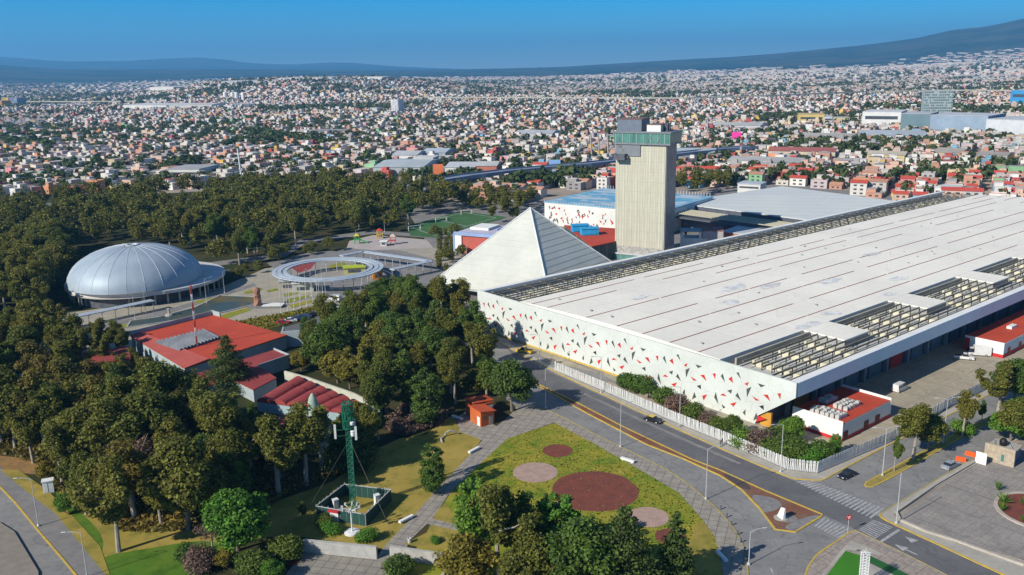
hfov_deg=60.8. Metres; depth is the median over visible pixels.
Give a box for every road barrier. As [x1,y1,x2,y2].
[955,456,965,461]
[964,450,975,456]
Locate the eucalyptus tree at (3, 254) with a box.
[0,251,8,271]
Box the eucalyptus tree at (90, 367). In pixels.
[79,358,107,385]
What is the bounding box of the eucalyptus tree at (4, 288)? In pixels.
[0,274,12,309]
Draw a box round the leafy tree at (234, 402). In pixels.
[215,394,237,408]
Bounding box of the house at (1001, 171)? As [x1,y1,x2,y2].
[994,170,1006,172]
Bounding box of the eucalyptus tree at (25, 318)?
[17,312,44,335]
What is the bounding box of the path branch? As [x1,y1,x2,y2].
[427,518,457,529]
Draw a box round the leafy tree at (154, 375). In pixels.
[121,359,196,403]
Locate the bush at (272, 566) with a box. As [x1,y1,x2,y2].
[259,558,286,574]
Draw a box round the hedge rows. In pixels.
[236,301,333,327]
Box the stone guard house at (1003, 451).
[984,438,1022,467]
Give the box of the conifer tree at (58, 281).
[36,251,65,288]
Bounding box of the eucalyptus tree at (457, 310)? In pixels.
[452,305,465,314]
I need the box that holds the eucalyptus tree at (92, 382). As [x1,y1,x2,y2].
[68,373,106,409]
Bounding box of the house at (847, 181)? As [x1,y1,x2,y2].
[834,176,849,186]
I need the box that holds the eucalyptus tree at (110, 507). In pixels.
[68,453,131,552]
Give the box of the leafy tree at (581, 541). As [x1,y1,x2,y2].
[540,515,621,574]
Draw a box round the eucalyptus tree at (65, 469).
[53,449,98,514]
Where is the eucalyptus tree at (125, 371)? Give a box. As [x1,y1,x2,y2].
[102,361,133,380]
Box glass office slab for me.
[921,90,953,112]
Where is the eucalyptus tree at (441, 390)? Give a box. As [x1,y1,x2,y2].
[428,375,445,410]
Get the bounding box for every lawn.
[60,415,480,556]
[104,541,219,574]
[327,262,348,268]
[407,423,722,574]
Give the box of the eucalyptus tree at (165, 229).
[157,216,174,244]
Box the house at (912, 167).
[910,165,920,170]
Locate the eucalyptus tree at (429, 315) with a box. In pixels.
[423,299,453,325]
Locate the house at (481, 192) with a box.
[471,183,487,200]
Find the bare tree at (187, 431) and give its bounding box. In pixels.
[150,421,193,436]
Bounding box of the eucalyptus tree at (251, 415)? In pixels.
[247,409,260,422]
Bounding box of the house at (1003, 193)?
[989,192,1016,196]
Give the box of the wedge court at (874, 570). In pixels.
[864,561,891,574]
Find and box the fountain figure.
[165,308,173,316]
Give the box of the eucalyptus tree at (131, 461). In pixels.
[88,438,147,520]
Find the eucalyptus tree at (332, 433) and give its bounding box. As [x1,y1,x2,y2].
[328,427,345,459]
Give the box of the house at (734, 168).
[720,165,738,172]
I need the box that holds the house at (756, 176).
[749,171,765,181]
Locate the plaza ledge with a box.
[895,461,1023,565]
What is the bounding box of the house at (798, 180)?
[789,175,808,185]
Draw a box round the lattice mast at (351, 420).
[303,400,387,522]
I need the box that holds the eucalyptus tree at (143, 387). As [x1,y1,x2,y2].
[134,383,152,449]
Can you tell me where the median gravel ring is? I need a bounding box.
[783,515,796,522]
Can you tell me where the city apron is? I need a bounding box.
[406,185,891,384]
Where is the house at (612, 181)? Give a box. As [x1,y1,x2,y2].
[602,172,615,188]
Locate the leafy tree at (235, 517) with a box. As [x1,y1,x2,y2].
[198,487,272,552]
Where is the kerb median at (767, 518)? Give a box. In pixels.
[538,384,822,532]
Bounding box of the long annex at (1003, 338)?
[964,310,1023,357]
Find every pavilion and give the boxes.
[278,279,292,289]
[291,281,314,292]
[441,207,611,295]
[680,223,723,246]
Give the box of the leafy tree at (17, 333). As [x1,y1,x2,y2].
[2,324,44,359]
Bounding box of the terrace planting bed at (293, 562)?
[280,556,300,565]
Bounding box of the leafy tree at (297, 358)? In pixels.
[289,350,310,370]
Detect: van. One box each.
[327,294,341,300]
[891,381,908,392]
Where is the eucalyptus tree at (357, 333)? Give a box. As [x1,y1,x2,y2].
[346,318,363,344]
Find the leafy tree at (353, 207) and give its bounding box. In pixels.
[343,198,372,229]
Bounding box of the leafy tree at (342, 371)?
[332,354,358,388]
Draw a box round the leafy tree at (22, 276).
[2,268,49,297]
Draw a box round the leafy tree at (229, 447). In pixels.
[198,426,258,481]
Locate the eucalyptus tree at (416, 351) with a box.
[407,341,427,367]
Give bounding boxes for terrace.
[285,552,387,574]
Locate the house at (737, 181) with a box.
[735,176,748,184]
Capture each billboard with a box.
[433,164,442,174]
[549,160,559,163]
[732,132,740,137]
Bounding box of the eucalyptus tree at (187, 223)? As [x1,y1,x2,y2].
[180,212,201,246]
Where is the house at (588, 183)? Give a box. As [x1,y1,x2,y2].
[579,178,591,188]
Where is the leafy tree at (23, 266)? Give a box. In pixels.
[7,264,25,272]
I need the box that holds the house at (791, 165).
[788,163,802,168]
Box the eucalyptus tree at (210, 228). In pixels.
[202,214,219,248]
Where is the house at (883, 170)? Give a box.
[881,168,895,179]
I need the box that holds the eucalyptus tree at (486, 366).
[476,360,495,395]
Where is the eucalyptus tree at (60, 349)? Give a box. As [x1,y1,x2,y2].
[50,341,96,370]
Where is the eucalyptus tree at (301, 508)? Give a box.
[296,501,306,519]
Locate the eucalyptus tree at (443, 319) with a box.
[426,306,457,336]
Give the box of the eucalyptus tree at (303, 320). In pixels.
[299,316,308,330]
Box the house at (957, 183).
[945,181,962,184]
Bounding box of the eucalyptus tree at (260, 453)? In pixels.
[257,439,281,478]
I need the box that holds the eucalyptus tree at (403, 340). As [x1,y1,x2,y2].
[388,317,414,350]
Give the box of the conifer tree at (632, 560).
[581,505,667,574]
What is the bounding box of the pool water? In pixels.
[128,295,253,326]
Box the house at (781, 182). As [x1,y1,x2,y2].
[776,179,789,184]
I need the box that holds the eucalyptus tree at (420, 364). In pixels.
[411,359,431,383]
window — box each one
[297,287,308,289]
[348,269,360,272]
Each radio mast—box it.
[190,285,197,346]
[1003,174,1008,195]
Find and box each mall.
[900,111,938,129]
[929,112,1005,130]
[985,116,1023,134]
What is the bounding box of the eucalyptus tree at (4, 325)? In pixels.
[0,319,9,346]
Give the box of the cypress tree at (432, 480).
[418,443,445,494]
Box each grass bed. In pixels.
[195,298,211,302]
[221,307,251,317]
[244,288,262,293]
[283,292,299,296]
[285,295,308,302]
[290,300,313,307]
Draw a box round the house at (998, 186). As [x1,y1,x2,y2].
[992,181,1010,191]
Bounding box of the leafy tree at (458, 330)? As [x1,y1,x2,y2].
[451,316,467,346]
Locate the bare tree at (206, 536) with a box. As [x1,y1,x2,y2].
[192,520,217,547]
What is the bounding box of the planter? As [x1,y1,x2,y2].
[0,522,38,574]
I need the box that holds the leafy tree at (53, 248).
[36,241,79,276]
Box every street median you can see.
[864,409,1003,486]
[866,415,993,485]
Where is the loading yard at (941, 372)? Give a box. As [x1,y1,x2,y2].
[518,309,1023,465]
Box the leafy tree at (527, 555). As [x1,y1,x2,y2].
[496,531,562,574]
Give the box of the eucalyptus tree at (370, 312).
[361,289,390,322]
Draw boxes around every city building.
[5,156,84,160]
[165,164,218,174]
[314,129,351,131]
[737,181,766,192]
[934,184,965,191]
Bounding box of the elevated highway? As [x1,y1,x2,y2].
[393,145,758,188]
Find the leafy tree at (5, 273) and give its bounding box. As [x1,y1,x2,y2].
[0,271,9,304]
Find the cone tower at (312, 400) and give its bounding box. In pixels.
[306,393,331,454]
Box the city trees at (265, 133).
[0,59,1023,198]
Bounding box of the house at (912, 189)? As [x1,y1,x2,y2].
[896,188,913,196]
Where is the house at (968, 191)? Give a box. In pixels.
[961,187,983,196]
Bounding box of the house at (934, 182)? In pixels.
[915,180,936,191]
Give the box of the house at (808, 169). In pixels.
[797,167,814,180]
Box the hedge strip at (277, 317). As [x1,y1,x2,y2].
[238,301,331,328]
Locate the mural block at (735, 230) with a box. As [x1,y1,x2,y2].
[723,226,761,237]
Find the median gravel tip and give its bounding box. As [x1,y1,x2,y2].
[786,515,818,529]
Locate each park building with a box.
[51,346,130,369]
[276,415,298,425]
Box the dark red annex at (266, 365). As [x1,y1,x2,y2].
[195,348,289,401]
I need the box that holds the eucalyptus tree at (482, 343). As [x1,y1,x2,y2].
[467,323,498,357]
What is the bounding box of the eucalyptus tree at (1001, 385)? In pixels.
[975,360,1016,411]
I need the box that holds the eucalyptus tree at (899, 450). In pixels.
[892,436,905,470]
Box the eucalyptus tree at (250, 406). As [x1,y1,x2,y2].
[245,403,260,417]
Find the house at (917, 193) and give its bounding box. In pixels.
[913,191,927,196]
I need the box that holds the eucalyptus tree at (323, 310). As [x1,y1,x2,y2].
[312,293,337,320]
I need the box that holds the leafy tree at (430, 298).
[423,283,451,307]
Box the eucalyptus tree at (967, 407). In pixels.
[955,389,981,435]
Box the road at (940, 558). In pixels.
[507,348,1000,574]
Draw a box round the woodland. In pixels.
[0,165,731,422]
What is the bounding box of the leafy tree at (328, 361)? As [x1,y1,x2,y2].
[316,350,349,382]
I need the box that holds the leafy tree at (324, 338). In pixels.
[298,321,351,375]
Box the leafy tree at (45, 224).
[37,220,67,231]
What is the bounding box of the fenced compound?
[316,482,391,525]
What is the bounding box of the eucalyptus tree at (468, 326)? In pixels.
[462,321,485,362]
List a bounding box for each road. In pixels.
[0,489,78,574]
[26,90,1010,103]
[267,249,477,299]
[455,331,1023,574]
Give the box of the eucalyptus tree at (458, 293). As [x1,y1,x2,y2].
[447,277,470,305]
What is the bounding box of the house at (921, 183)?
[915,179,932,191]
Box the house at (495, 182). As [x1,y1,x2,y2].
[487,180,506,187]
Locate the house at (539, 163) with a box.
[532,162,548,165]
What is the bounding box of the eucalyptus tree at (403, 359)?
[391,349,412,384]
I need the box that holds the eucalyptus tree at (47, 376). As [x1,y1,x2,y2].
[41,373,52,381]
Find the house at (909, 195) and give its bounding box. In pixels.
[892,189,910,199]
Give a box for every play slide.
[354,233,367,243]
[376,228,382,238]
[388,234,395,243]
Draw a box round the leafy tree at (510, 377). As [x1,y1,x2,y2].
[485,358,538,411]
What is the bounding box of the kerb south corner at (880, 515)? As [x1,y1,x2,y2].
[879,513,1004,574]
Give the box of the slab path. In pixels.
[378,437,505,557]
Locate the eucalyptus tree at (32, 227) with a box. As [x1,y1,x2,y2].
[28,226,41,232]
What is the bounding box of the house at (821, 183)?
[810,178,828,188]
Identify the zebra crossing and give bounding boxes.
[797,480,883,517]
[815,517,850,537]
[859,520,891,537]
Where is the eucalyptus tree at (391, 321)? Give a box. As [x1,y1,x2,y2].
[378,317,401,358]
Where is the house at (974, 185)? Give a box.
[966,183,977,187]
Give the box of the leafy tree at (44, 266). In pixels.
[25,259,55,283]
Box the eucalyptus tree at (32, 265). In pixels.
[26,260,48,281]
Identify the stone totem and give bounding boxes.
[248,287,284,308]
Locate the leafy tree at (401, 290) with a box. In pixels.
[394,279,425,306]
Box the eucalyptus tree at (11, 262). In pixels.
[4,255,27,272]
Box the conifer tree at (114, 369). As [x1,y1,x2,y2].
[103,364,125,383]
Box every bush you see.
[33,460,54,477]
[52,493,71,512]
[171,541,196,563]
[180,542,218,574]
[212,548,236,567]
[232,548,271,574]
[259,558,286,574]
[265,533,304,562]
[314,512,334,527]
[319,520,342,536]
[353,525,379,543]
[381,552,416,574]
[388,417,413,435]
[398,402,414,414]
[405,412,427,427]
[430,534,440,545]
[616,372,633,387]
[623,373,652,392]
[651,386,677,403]
[663,393,690,412]
[680,401,705,420]
[694,410,719,427]
[708,415,726,433]
[728,424,750,449]
[743,427,776,455]
[758,435,789,458]
[764,425,793,438]
[776,435,811,461]
[796,445,825,463]
[810,438,836,458]
[948,418,976,436]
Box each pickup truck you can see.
[516,346,533,353]
[954,352,974,360]
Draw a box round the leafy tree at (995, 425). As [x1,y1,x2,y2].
[988,410,1023,440]
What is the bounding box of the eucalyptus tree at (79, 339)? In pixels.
[64,327,89,354]
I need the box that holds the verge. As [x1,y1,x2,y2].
[0,469,109,574]
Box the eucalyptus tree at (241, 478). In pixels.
[226,460,253,490]
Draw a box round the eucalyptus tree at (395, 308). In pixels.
[387,304,405,316]
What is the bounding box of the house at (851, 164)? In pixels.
[843,162,858,174]
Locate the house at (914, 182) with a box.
[898,181,918,184]
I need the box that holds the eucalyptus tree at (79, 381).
[72,374,93,393]
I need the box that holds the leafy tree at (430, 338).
[411,326,449,367]
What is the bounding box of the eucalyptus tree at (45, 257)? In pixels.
[38,253,48,263]
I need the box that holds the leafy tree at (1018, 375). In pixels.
[989,358,1023,399]
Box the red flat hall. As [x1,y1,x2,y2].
[564,225,615,259]
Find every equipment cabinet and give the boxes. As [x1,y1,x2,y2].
[332,497,339,508]
[373,493,379,504]
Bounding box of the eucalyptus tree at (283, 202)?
[277,193,293,212]
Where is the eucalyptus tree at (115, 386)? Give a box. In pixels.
[85,375,128,402]
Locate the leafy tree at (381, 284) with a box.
[368,277,391,297]
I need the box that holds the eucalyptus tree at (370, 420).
[356,404,381,445]
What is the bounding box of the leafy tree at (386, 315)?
[366,311,403,327]
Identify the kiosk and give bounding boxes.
[343,264,365,274]
[371,269,383,279]
[379,240,387,245]
[464,395,495,426]
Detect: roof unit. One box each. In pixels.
[835,414,841,419]
[838,404,843,409]
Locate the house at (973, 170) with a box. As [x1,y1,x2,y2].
[969,169,980,172]
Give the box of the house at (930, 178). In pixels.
[917,177,938,185]
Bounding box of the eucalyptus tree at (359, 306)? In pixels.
[344,292,365,314]
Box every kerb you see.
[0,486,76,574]
[499,342,988,480]
[527,407,748,574]
[881,432,1009,512]
[994,491,1023,525]
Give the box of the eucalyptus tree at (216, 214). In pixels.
[204,212,220,237]
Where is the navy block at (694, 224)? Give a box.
[681,210,737,229]
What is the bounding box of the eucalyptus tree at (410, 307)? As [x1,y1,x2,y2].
[406,296,426,317]
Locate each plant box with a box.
[570,223,589,231]
[579,226,599,235]
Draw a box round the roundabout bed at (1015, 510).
[998,494,1023,522]
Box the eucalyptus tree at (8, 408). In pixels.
[0,404,16,450]
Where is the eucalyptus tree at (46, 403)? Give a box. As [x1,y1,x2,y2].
[25,381,66,432]
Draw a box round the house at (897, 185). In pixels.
[895,183,915,189]
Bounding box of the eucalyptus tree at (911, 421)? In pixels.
[892,402,932,458]
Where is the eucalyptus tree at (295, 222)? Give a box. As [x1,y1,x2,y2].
[287,208,305,244]
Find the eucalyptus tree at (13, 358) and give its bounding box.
[1,348,20,376]
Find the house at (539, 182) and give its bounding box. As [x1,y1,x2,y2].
[526,179,543,185]
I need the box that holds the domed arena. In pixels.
[64,242,224,307]
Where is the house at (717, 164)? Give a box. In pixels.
[715,163,730,165]
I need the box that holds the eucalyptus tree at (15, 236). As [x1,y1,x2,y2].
[11,232,25,241]
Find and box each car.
[276,319,288,324]
[284,317,296,321]
[307,311,317,315]
[644,414,662,423]
[837,468,856,479]
[940,460,959,470]
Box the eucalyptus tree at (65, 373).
[46,358,86,389]
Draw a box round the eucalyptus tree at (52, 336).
[42,325,66,351]
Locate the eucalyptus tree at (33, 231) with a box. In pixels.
[28,229,45,234]
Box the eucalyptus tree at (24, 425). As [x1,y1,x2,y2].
[3,403,42,463]
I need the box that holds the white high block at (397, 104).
[390,99,403,110]
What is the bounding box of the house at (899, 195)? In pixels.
[893,190,908,200]
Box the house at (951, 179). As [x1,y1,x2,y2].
[948,177,962,182]
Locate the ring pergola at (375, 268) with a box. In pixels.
[272,257,383,290]
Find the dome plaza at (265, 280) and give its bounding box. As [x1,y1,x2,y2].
[40,248,477,352]
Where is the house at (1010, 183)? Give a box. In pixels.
[992,180,1013,190]
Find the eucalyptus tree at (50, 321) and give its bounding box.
[37,316,57,344]
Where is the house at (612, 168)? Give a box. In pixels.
[608,166,615,172]
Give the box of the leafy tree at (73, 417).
[38,403,95,461]
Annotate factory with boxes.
[27,104,91,105]
[123,103,177,109]
[150,85,191,89]
[169,103,227,107]
[221,80,274,82]
[279,76,341,79]
[359,76,399,79]
[373,159,440,175]
[514,130,559,137]
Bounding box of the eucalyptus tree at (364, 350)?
[340,334,374,374]
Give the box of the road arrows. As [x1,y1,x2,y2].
[770,529,917,573]
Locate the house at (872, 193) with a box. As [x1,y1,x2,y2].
[865,187,883,197]
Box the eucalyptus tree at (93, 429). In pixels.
[77,394,133,452]
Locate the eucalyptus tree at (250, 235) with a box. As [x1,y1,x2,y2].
[241,225,256,259]
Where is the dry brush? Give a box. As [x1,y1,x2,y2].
[382,407,451,434]
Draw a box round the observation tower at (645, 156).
[613,117,682,259]
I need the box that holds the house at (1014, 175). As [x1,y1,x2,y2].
[1010,173,1023,180]
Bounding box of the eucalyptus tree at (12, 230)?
[7,226,23,236]
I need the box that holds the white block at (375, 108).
[370,107,381,110]
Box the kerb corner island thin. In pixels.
[855,530,946,574]
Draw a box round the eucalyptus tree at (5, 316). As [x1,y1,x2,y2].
[0,312,10,338]
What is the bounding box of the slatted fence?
[554,362,992,472]
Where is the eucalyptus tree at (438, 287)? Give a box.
[426,274,456,307]
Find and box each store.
[797,113,824,122]
[824,115,832,120]
[832,116,849,120]
[862,109,906,125]
[1010,89,1023,102]
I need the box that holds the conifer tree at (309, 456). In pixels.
[297,454,314,459]
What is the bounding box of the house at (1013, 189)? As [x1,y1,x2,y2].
[1011,186,1023,192]
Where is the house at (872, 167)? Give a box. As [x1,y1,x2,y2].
[866,166,879,170]
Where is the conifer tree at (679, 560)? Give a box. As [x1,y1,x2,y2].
[654,511,698,574]
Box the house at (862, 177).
[853,176,871,185]
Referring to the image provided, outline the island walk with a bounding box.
[821,541,885,574]
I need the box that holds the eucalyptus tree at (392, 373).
[368,347,407,413]
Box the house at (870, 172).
[862,170,877,176]
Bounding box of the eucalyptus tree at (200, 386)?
[165,375,210,428]
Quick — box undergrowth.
[0,433,372,532]
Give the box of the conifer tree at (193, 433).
[185,428,196,436]
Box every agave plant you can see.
[994,480,1004,489]
[994,491,1013,502]
[996,502,1008,510]
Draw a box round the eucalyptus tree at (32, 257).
[26,249,48,261]
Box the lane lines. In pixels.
[558,384,979,547]
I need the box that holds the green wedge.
[827,551,859,574]
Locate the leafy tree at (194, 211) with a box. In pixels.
[181,207,207,226]
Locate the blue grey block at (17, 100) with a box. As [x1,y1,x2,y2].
[9,98,25,103]
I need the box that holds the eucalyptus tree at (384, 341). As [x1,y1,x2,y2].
[372,332,394,359]
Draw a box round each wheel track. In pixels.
[566,407,693,474]
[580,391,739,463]
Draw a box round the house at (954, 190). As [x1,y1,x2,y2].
[941,186,961,197]
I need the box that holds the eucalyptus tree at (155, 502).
[135,472,169,523]
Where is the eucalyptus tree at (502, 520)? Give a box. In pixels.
[476,483,542,574]
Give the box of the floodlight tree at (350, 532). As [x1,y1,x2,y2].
[340,501,360,536]
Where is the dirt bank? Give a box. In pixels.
[0,456,40,473]
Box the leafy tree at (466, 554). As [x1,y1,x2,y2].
[432,531,501,574]
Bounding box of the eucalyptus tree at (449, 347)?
[435,336,466,393]
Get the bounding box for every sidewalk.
[0,466,104,574]
[504,342,987,478]
[881,432,1023,574]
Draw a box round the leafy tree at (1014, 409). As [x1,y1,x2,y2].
[996,395,1023,447]
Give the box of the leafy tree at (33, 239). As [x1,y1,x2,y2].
[10,232,57,249]
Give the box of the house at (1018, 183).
[1012,182,1023,186]
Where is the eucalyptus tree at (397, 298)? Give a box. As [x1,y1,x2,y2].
[387,291,406,314]
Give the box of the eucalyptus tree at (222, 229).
[214,216,228,237]
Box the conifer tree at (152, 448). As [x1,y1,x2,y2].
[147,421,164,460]
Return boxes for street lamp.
[13,478,39,526]
[61,531,87,574]
[545,365,555,408]
[619,401,632,446]
[671,386,680,426]
[704,445,721,499]
[747,527,766,565]
[771,424,783,472]
[872,426,900,475]
[895,472,901,523]
[936,396,960,442]
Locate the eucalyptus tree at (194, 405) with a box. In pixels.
[185,394,231,434]
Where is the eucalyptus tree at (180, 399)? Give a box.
[166,390,187,408]
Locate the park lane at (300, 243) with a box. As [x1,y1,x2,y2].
[208,230,426,264]
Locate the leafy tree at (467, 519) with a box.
[452,477,490,539]
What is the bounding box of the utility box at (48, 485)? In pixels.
[41,477,54,493]
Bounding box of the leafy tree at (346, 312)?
[330,307,366,346]
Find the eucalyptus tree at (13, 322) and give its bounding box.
[9,312,23,327]
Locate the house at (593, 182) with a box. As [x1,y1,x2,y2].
[578,175,595,186]
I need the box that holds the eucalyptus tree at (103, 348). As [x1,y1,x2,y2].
[89,333,110,355]
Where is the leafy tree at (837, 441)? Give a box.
[829,433,842,455]
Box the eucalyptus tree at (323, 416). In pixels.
[301,404,329,471]
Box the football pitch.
[405,211,504,237]
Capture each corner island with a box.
[805,530,854,574]
[807,531,944,574]
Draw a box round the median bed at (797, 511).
[539,385,820,530]
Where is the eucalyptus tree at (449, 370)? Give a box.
[436,352,462,403]
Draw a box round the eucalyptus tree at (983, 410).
[978,399,986,423]
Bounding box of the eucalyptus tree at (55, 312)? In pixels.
[39,298,66,321]
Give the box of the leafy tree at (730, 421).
[721,413,743,431]
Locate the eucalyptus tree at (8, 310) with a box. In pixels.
[0,306,16,317]
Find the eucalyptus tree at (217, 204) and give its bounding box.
[209,195,224,212]
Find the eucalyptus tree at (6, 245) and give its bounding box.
[0,241,19,251]
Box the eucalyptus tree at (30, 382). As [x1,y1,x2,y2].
[4,367,54,438]
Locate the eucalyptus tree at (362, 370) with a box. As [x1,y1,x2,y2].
[354,360,371,385]
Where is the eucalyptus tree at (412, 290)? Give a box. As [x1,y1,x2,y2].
[402,275,427,304]
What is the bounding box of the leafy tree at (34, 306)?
[8,296,45,324]
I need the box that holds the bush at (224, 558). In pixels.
[212,548,236,567]
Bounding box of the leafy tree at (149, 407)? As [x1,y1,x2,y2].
[102,389,187,460]
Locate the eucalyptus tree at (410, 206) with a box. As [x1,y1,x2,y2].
[399,194,415,224]
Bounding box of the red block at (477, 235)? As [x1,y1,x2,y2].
[453,223,503,252]
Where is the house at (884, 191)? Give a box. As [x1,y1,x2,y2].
[866,186,886,196]
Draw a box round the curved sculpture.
[440,430,458,442]
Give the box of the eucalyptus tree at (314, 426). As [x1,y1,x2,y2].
[282,401,328,485]
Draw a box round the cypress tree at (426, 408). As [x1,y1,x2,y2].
[410,366,442,423]
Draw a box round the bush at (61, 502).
[52,493,71,512]
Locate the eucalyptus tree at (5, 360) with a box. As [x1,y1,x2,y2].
[0,348,12,370]
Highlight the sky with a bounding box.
[0,0,1023,68]
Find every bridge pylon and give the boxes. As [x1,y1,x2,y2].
[565,133,613,156]
[579,133,608,152]
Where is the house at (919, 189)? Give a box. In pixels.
[916,187,928,193]
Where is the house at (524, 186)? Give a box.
[518,183,528,189]
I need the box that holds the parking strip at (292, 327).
[284,304,339,330]
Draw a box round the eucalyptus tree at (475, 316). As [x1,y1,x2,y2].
[455,299,488,328]
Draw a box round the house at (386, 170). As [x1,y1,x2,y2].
[380,167,393,177]
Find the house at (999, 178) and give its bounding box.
[991,177,1007,191]
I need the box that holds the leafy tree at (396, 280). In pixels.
[387,275,408,293]
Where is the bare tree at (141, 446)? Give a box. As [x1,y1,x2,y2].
[105,433,153,460]
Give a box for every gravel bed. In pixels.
[513,462,557,482]
[543,444,572,456]
[552,471,638,511]
[628,507,668,526]
[655,528,685,542]
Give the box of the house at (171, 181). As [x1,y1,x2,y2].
[163,178,181,189]
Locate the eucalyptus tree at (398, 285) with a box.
[392,282,402,292]
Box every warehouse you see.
[230,103,253,105]
[392,150,424,157]
[413,155,438,158]
[423,148,455,156]
[445,162,477,171]
[476,161,501,170]
[677,148,717,159]
[710,122,766,127]
[726,155,809,168]
[768,147,836,159]
[803,133,853,137]
[858,130,926,141]
[867,150,908,161]
[934,147,971,159]
[975,151,1014,160]
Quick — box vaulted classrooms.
[257,376,359,421]
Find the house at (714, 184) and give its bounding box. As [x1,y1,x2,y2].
[705,178,720,186]
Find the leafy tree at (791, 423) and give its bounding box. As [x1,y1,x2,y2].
[778,415,806,437]
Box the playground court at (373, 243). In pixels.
[347,235,432,249]
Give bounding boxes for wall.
[284,371,380,412]
[302,539,377,558]
[389,545,449,574]
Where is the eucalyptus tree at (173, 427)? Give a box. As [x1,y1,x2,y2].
[149,416,186,452]
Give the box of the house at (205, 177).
[195,174,207,186]
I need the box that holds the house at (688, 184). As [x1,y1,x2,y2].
[685,176,704,187]
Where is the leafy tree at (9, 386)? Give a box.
[0,367,28,442]
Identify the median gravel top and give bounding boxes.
[724,474,750,489]
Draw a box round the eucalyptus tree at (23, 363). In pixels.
[13,339,53,374]
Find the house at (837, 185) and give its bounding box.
[829,182,843,189]
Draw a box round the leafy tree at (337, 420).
[328,413,363,440]
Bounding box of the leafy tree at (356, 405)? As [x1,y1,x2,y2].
[352,400,367,414]
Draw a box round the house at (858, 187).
[850,179,868,195]
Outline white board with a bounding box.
[975,451,986,464]
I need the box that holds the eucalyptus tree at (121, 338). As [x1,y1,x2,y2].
[112,327,130,347]
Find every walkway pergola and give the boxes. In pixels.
[62,299,154,319]
[339,251,432,276]
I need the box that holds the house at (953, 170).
[946,168,968,180]
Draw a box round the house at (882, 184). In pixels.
[869,178,888,193]
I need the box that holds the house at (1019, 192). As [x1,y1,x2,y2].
[1015,188,1023,196]
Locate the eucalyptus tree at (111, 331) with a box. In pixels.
[101,320,121,347]
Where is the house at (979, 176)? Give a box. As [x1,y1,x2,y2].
[973,175,982,187]
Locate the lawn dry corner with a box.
[405,503,459,550]
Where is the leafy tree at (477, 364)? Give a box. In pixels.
[470,354,497,371]
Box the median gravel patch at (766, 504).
[752,495,780,512]
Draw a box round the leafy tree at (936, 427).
[914,412,950,450]
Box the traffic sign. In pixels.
[846,515,851,531]
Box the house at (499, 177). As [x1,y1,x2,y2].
[491,175,502,179]
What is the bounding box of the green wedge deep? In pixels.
[861,555,908,574]
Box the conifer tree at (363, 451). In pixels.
[312,406,383,475]
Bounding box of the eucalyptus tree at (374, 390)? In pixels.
[359,370,396,408]
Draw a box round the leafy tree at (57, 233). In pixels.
[39,227,75,246]
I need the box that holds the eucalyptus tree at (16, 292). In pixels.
[7,281,29,302]
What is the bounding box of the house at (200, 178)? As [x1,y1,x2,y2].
[185,175,202,188]
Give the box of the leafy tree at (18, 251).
[2,245,36,270]
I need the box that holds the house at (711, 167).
[705,166,720,170]
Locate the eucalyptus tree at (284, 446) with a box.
[255,413,306,496]
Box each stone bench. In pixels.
[398,514,413,523]
[451,415,462,419]
[468,446,479,453]
[620,456,634,463]
[715,550,727,561]
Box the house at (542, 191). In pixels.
[528,186,546,197]
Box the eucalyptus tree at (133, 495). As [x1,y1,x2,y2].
[123,445,145,504]
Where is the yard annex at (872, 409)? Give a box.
[792,384,891,441]
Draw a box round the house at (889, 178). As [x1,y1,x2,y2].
[874,177,890,187]
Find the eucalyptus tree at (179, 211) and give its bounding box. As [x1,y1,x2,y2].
[172,204,184,235]
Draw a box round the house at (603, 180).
[597,176,609,188]
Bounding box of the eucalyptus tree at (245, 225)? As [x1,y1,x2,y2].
[235,221,256,253]
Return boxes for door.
[330,512,338,521]
[489,415,492,424]
[794,393,808,406]
[820,381,834,395]
[843,430,847,440]
[845,371,858,385]
[864,420,868,429]
[868,361,881,378]
[875,414,879,424]
[890,352,902,368]
[911,343,922,358]
[930,335,941,350]
[948,327,959,341]
[966,320,975,334]
[982,313,992,326]
[998,306,1007,319]
[1013,300,1021,312]
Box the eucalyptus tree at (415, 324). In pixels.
[404,308,427,342]
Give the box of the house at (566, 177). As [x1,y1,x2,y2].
[559,176,570,187]
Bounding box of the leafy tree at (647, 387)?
[638,380,656,398]
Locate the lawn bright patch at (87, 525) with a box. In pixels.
[56,490,102,549]
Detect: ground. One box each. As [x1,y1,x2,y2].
[0,19,1023,562]
[0,186,515,574]
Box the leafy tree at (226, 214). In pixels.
[219,209,244,235]
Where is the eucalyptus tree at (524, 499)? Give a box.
[514,489,547,540]
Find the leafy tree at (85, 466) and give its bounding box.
[63,454,120,510]
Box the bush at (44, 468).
[33,460,54,477]
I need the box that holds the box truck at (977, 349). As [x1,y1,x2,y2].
[965,344,991,356]
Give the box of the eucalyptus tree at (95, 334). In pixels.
[85,323,101,348]
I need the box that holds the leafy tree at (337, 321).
[318,315,354,343]
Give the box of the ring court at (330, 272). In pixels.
[289,261,367,277]
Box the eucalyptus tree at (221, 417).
[194,390,243,437]
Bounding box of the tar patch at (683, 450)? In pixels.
[668,442,699,458]
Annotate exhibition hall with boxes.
[477,191,1023,426]
[544,185,712,231]
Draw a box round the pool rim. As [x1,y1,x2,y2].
[126,295,253,327]
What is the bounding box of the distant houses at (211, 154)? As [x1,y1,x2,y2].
[0,48,1023,195]
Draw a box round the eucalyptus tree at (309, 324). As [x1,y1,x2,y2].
[298,319,316,364]
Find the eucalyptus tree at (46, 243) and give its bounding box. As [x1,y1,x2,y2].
[38,239,53,250]
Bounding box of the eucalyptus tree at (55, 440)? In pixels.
[40,423,82,485]
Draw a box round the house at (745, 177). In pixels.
[738,171,748,179]

